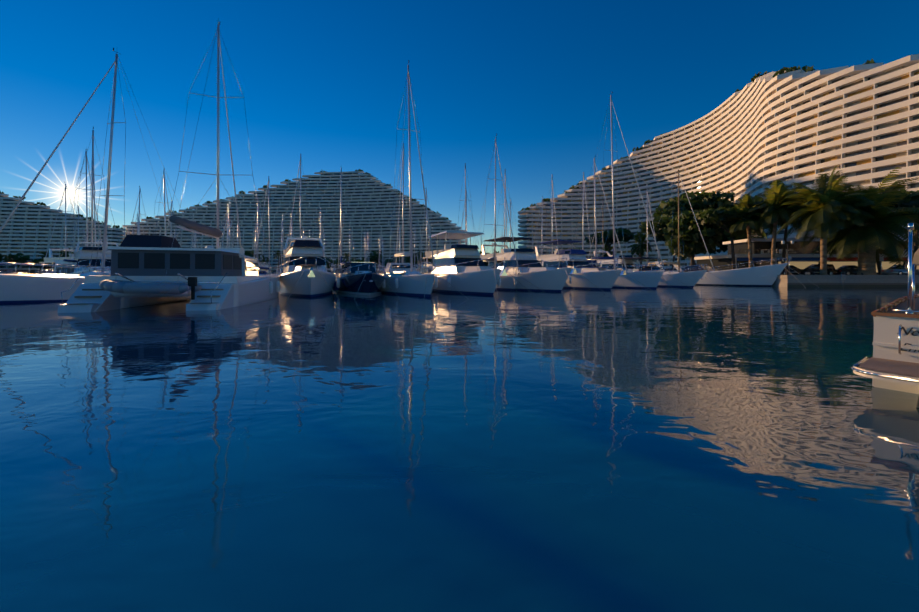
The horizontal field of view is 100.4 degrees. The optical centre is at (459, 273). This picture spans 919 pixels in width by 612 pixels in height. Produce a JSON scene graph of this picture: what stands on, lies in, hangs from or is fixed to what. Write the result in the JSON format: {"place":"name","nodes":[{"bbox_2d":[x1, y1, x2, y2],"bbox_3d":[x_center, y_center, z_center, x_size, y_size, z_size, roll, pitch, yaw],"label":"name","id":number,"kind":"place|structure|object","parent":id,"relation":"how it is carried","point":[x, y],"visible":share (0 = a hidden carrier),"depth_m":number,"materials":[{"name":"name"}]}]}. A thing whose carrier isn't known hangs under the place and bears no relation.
{"place":"outdoors","nodes":[
{"label":"outdoors","id":0,"kind":"place"},
{"bbox_2d":[50,181,89,207],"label":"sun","id":1,"kind":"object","parent":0,"point":[71,192],"visible":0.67,"depth_m":624.91,"materials":[{"name":"white"}]},
{"bbox_2d":[123,169,464,273],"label":"building","id":2,"kind":"structure","parent":0,"point":[369,206],"depth_m":309.00,"materials":[{"name":"white concrete"}]},
{"bbox_2d":[0,285,918,611],"bbox_3d":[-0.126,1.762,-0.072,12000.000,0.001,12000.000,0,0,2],"label":"water","id":3,"kind":"structure","parent":0,"point":[708,449],"depth_m":3.70,"materials":[{"name":"teal liquid"}]},
{"bbox_2d":[0,224,26,273],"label":"boat","id":4,"kind":"object","parent":3,"relation":"on","point":[6,271],"visible":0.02,"depth_m":65.41,"materials":[{"name":"white"}]},
{"bbox_2d":[35,268,53,273],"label":"boat","id":5,"kind":"object","parent":3,"relation":"on","point":[50,270],"depth_m":85.30,"materials":[{"name":"white"}]},
{"bbox_2d":[39,237,75,273],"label":"boat","id":6,"kind":"object","parent":3,"relation":"on","point":[52,259],"depth_m":45.54,"materials":[{"name":"white"}]},
{"bbox_2d":[41,181,84,273],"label":"boat","id":7,"kind":"object","parent":3,"relation":"on","point":[65,211],"visible":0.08,"depth_m":64.97,"materials":[{"name":"white metal"}]},
{"bbox_2d":[43,149,102,273],"bbox_3d":[-42.355,-5.959,43.779,4.165,16.642,14.006,0,0,-23],"label":"boat","id":8,"kind":"object","parent":3,"relation":"on","point":[69,270],"visible":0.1,"depth_m":43.24,"materials":[{"name":"white metal"}]},
{"bbox_2d":[68,206,85,252],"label":"boat","id":9,"kind":"object","parent":3,"relation":"on","point":[78,225],"visible":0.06,"depth_m":76.10,"materials":[{"name":"white metal"}]},
{"bbox_2d":[69,127,108,263],"bbox_3d":[-42.837,-7.472,44.702,16.247,19.813,4.774,0,0,43],"label":"boat","id":10,"kind":"object","parent":3,"relation":"on","point":[93,179],"visible":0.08,"depth_m":44.96,"materials":[{"name":"white metal"}]},
{"bbox_2d":[61,223,118,274],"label":"boat","id":11,"kind":"object","parent":3,"relation":"on","point":[82,256],"depth_m":38.65,"materials":[{"name":"white"}]},
{"bbox_2d":[0,48,213,303],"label":"sail boat","id":12,"kind":"object","parent":3,"relation":"on","point":[22,288],"visible":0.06,"depth_m":23.91,"materials":[{"name":"white plastic"}]},
{"bbox_2d":[129,186,147,234],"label":"boat","id":13,"kind":"object","parent":3,"relation":"on","point":[139,214],"visible":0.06,"depth_m":68.04,"materials":[{"name":"white metal"}]},
{"bbox_2d":[133,207,144,234],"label":"boat","id":14,"kind":"object","parent":3,"relation":"on","point":[139,224],"visible":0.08,"depth_m":79.26,"materials":[{"name":"white metal"}]},
{"bbox_2d":[153,168,176,237],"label":"boat","id":15,"kind":"object","parent":3,"relation":"on","point":[163,177],"visible":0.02,"depth_m":45.56,"materials":[{"name":"white metal"}]},
{"bbox_2d":[57,18,280,312],"bbox_3d":[-15.967,-7.438,24.204,7.660,19.500,14.025,0,0,-11],"label":"catamaran","id":16,"kind":"object","parent":3,"relation":"on","point":[146,270],"visible":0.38,"depth_m":19.86,"materials":[{"name":"white plastic"}]},
{"bbox_2d":[166,199,177,236],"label":"boat","id":17,"kind":"object","parent":3,"relation":"on","point":[171,215],"visible":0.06,"depth_m":70.02,"materials":[{"name":"white metal"}]},
{"bbox_2d":[191,219,200,247],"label":"boat","id":18,"kind":"object","parent":3,"relation":"on","point":[195,238],"visible":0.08,"depth_m":94.77,"materials":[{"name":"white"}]},
{"bbox_2d":[220,206,232,245],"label":"boat","id":19,"kind":"object","parent":3,"relation":"on","point":[227,227],"visible":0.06,"depth_m":84.27,"materials":[{"name":"white metal"}]},
{"bbox_2d":[221,204,234,247],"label":"boat","id":20,"kind":"object","parent":3,"relation":"on","point":[228,227],"visible":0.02,"depth_m":72.47,"materials":[{"name":"white metal"}]},
{"bbox_2d":[251,207,266,274],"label":"boat","id":21,"kind":"object","parent":3,"relation":"on","point":[262,273],"visible":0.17,"depth_m":73.92,"materials":[{"name":"white"}]},
{"bbox_2d":[259,256,272,274],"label":"boat","id":22,"kind":"object","parent":3,"relation":"on","point":[267,266],"visible":0.23,"depth_m":108.14,"materials":[{"name":"white"}]},
{"bbox_2d":[273,213,283,273],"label":"boat","id":23,"kind":"object","parent":3,"relation":"on","point":[281,248],"visible":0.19,"depth_m":100.16,"materials":[{"name":"white"}]},
{"bbox_2d":[281,212,295,273],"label":"boat","id":24,"kind":"object","parent":3,"relation":"on","point":[291,229],"visible":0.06,"depth_m":87.26,"materials":[{"name":"white"}]},
{"bbox_2d":[277,216,339,301],"bbox_3d":[-13.004,-1.611,32.701,5.524,8.761,18.936,-1,0,-24],"label":"motor yacht","id":25,"kind":"object","parent":3,"relation":"on","point":[305,273],"visible":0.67,"depth_m":31.07,"materials":[{"name":"white"}]},
{"bbox_2d":[316,208,327,263],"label":"boat","id":26,"kind":"object","parent":3,"relation":"on","point":[320,232],"visible":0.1,"depth_m":89.66,"materials":[{"name":"white"}]},
{"bbox_2d":[329,168,351,279],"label":"boat","id":27,"kind":"object","parent":3,"relation":"on","point":[341,241],"visible":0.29,"depth_m":54.07,"materials":[{"name":"white metal"}]},
{"bbox_2d":[361,229,368,261],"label":"boat","id":28,"kind":"object","parent":3,"relation":"on","point":[364,240],"visible":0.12,"depth_m":120.62,"materials":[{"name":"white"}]},
{"bbox_2d":[333,262,398,298],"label":"express boat","id":29,"kind":"object","parent":3,"relation":"on","point":[360,278],"visible":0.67,"depth_m":31.64,"materials":[{"name":"blue"}]},
{"bbox_2d":[376,235,383,273],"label":"boat","id":30,"kind":"object","parent":3,"relation":"on","point":[379,259],"visible":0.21,"depth_m":121.09,"materials":[{"name":"white"}]},
{"bbox_2d":[380,234,386,272],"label":"boat","id":31,"kind":"object","parent":3,"relation":"on","point":[382,255],"visible":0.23,"depth_m":144.39,"materials":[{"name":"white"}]},
{"bbox_2d":[397,225,403,262],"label":"boat","id":32,"kind":"object","parent":3,"relation":"on","point":[399,245],"visible":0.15,"depth_m":110.55,"materials":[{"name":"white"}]},
{"bbox_2d":[412,230,418,270],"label":"boat","id":33,"kind":"object","parent":3,"relation":"on","point":[414,252],"visible":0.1,"depth_m":111.64,"materials":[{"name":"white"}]},
{"bbox_2d":[378,63,467,298],"bbox_3d":[-4.112,-8.074,32.842,4.994,21.018,17.143,-1,0,-23],"label":"sail boat","id":34,"kind":"object","parent":3,"relation":"on","point":[404,279],"visible":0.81,"depth_m":32.50,"materials":[{"name":"white plastic"}]},
{"bbox_2d":[419,260,431,271],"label":"boat","id":35,"kind":"object","parent":3,"relation":"on","point":[422,268],"visible":0.1,"depth_m":122.64,"materials":[{"name":"white"}]},
{"bbox_2d":[417,189,435,271],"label":"boat","id":36,"kind":"object","parent":3,"relation":"on","point":[427,265],"visible":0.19,"depth_m":58.27,"materials":[{"name":"white"}]},
{"bbox_2d":[459,190,480,253],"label":"boat","id":37,"kind":"object","parent":3,"relation":"on","point":[466,217],"visible":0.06,"depth_m":61.40,"materials":[{"name":"white metal"}]},
{"bbox_2d":[420,231,534,296],"bbox_3d":[0.792,-0.601,35.811,5.748,6.742,19.496,0,0,-21],"label":"motor yacht","id":38,"kind":"object","parent":3,"relation":"on","point":[462,269],"visible":0.92,"depth_m":35.11,"materials":[{"name":"white"}]},
{"bbox_2d":[500,200,516,252],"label":"boat","id":39,"kind":"object","parent":3,"relation":"on","point":[509,222],"visible":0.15,"depth_m":63.82,"materials":[{"name":"white metal"}]},
{"bbox_2d":[476,135,542,290],"bbox_3d":[4.259,-6.747,42.715,4.555,18.362,15.126,1,0,-22],"label":"boat","id":40,"kind":"object","parent":3,"relation":"on","point":[507,282],"visible":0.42,"depth_m":41.28,"materials":[{"name":"white plastic"}]},
{"bbox_2d":[480,232,604,292],"bbox_3d":[7.257,-1.611,41.520,5.859,8.761,20.616,-1,0,-23],"label":"motor yacht","id":41,"kind":"object","parent":3,"relation":"in","point":[534,271],"visible":0.71,"depth_m":39.30,"materials":[{"name":"white"}]},
{"bbox_2d":[532,198,553,264],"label":"boat","id":42,"kind":"object","parent":3,"relation":"on","point":[542,221],"visible":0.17,"depth_m":66.56,"materials":[{"name":"white"}]},
{"bbox_2d":[535,231,651,291],"bbox_3d":[14.144,-1.610,45.468,5.636,8.761,19.496,1,0,-21],"label":"motor yacht","id":43,"kind":"object","parent":3,"relation":"in","point":[602,278],"visible":0.65,"depth_m":43.50,"materials":[{"name":"white"}]},
{"bbox_2d":[571,155,626,271],"bbox_3d":[19.021,-6.997,52.465,4.664,18.864,15.687,-1,0,-22],"label":"boat","id":44,"kind":"object","parent":3,"relation":"on","point":[596,241],"visible":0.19,"depth_m":52.88,"materials":[{"name":"white metal"}]},
{"bbox_2d":[589,203,622,264],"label":"boat","id":45,"kind":"object","parent":3,"relation":"on","point":[599,236],"visible":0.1,"depth_m":72.68,"materials":[{"name":"white"}]},
{"bbox_2d":[591,238,661,271],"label":"boat","id":46,"kind":"object","parent":3,"relation":"on","point":[628,264],"visible":0.15,"depth_m":57.46,"materials":[{"name":"white"}]},
{"bbox_2d":[572,92,694,289],"bbox_3d":[19.710,-10.430,48.637,5.433,25.732,19.608,-1,0,-23],"label":"sail boat","id":47,"kind":"object","parent":3,"relation":"on","point":[650,279],"visible":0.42,"depth_m":45.54,"materials":[{"name":"white plastic"}]},
{"bbox_2d":[617,257,736,288],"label":"express boat","id":48,"kind":"object","parent":3,"relation":"on","point":[691,278],"visible":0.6,"depth_m":48.34,"materials":[{"name":"white"}]},
{"bbox_2d":[254,143,660,272],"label":"sailboat masts","id":49,"kind":"object","parent":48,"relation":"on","point":[403,164],"visible":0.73,"depth_m":48.25,"materials":[{"name":"silver metal"}]},
{"bbox_2d":[646,168,724,285],"bbox_3d":[35.808,-7.472,61.718,4.774,19.813,16.247,1,0,-25],"label":"boat","id":50,"kind":"object","parent":3,"relation":"on","point":[678,261],"visible":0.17,"depth_m":62.08,"materials":[{"name":"white metal"}]},
{"bbox_2d":[655,258,816,287],"bbox_3d":[38.091,-0.871,57.664,6.254,7.058,24.426,0,0,-26],"label":"sport boat","id":51,"kind":"object","parent":3,"relation":"on","point":[766,275],"visible":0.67,"depth_m":53.00,"materials":[{"name":"white"}]},
{"bbox_2d":[851,223,918,407],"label":"boat","id":52,"kind":"object","parent":3,"relation":"on","point":[890,364],"visible":1,"depth_m":5.74,"materials":[{"name":"beige plastic"}]},
{"bbox_2d":[897,327,918,335],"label":"boat name lettering","id":53,"kind":"object","parent":52,"relation":"attached to","point":[903,328],"visible":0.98,"depth_m":5.64,"materials":[{"name":"grey paint"}]},
{"bbox_2d":[0,0,918,253],"label":"sky","id":54,"kind":"structure","parent":0,"point":[321,81],"materials":[{"name":"blue"}]},
{"bbox_2d":[772,275,918,286],"bbox_3d":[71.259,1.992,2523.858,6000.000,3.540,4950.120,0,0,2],"label":"quay wall","id":55,"kind":"structure","parent":0,"point":[782,280],"depth_m":48.52,"materials":[{"name":"concrete"}]},
{"bbox_2d":[0,191,125,273],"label":"building","id":56,"kind":"structure","parent":55,"relation":"on","point":[27,229],"depth_m":273.15,"materials":[{"name":"white concrete"}]},
{"bbox_2d":[0,250,498,273],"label":"moored boats","id":57,"kind":"object","parent":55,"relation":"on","point":[16,258],"visible":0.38,"depth_m":266.24,"materials":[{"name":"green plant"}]},
{"bbox_2d":[518,54,918,270],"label":"building","id":58,"kind":"structure","parent":55,"relation":"on","point":[804,126],"depth_m":125.11,"materials":[{"name":"white concrete"}]},
{"bbox_2d":[585,166,918,274],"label":"palm trees","id":59,"kind":"object","parent":55,"relation":"on","point":[867,221],"visible":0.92,"depth_m":53.94,"materials":[{"name":"green plant"}]},
{"bbox_2d":[694,233,918,274],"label":"shops","id":60,"kind":"structure","parent":55,"relation":"on","point":[803,258],"depth_m":65.59,"materials":[{"name":"beige glass"}]},
{"bbox_2d":[780,241,918,286],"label":"street","id":61,"kind":"structure","parent":0,"point":[813,269],"depth_m":52.77,"materials":[{"name":"grey concrete"}]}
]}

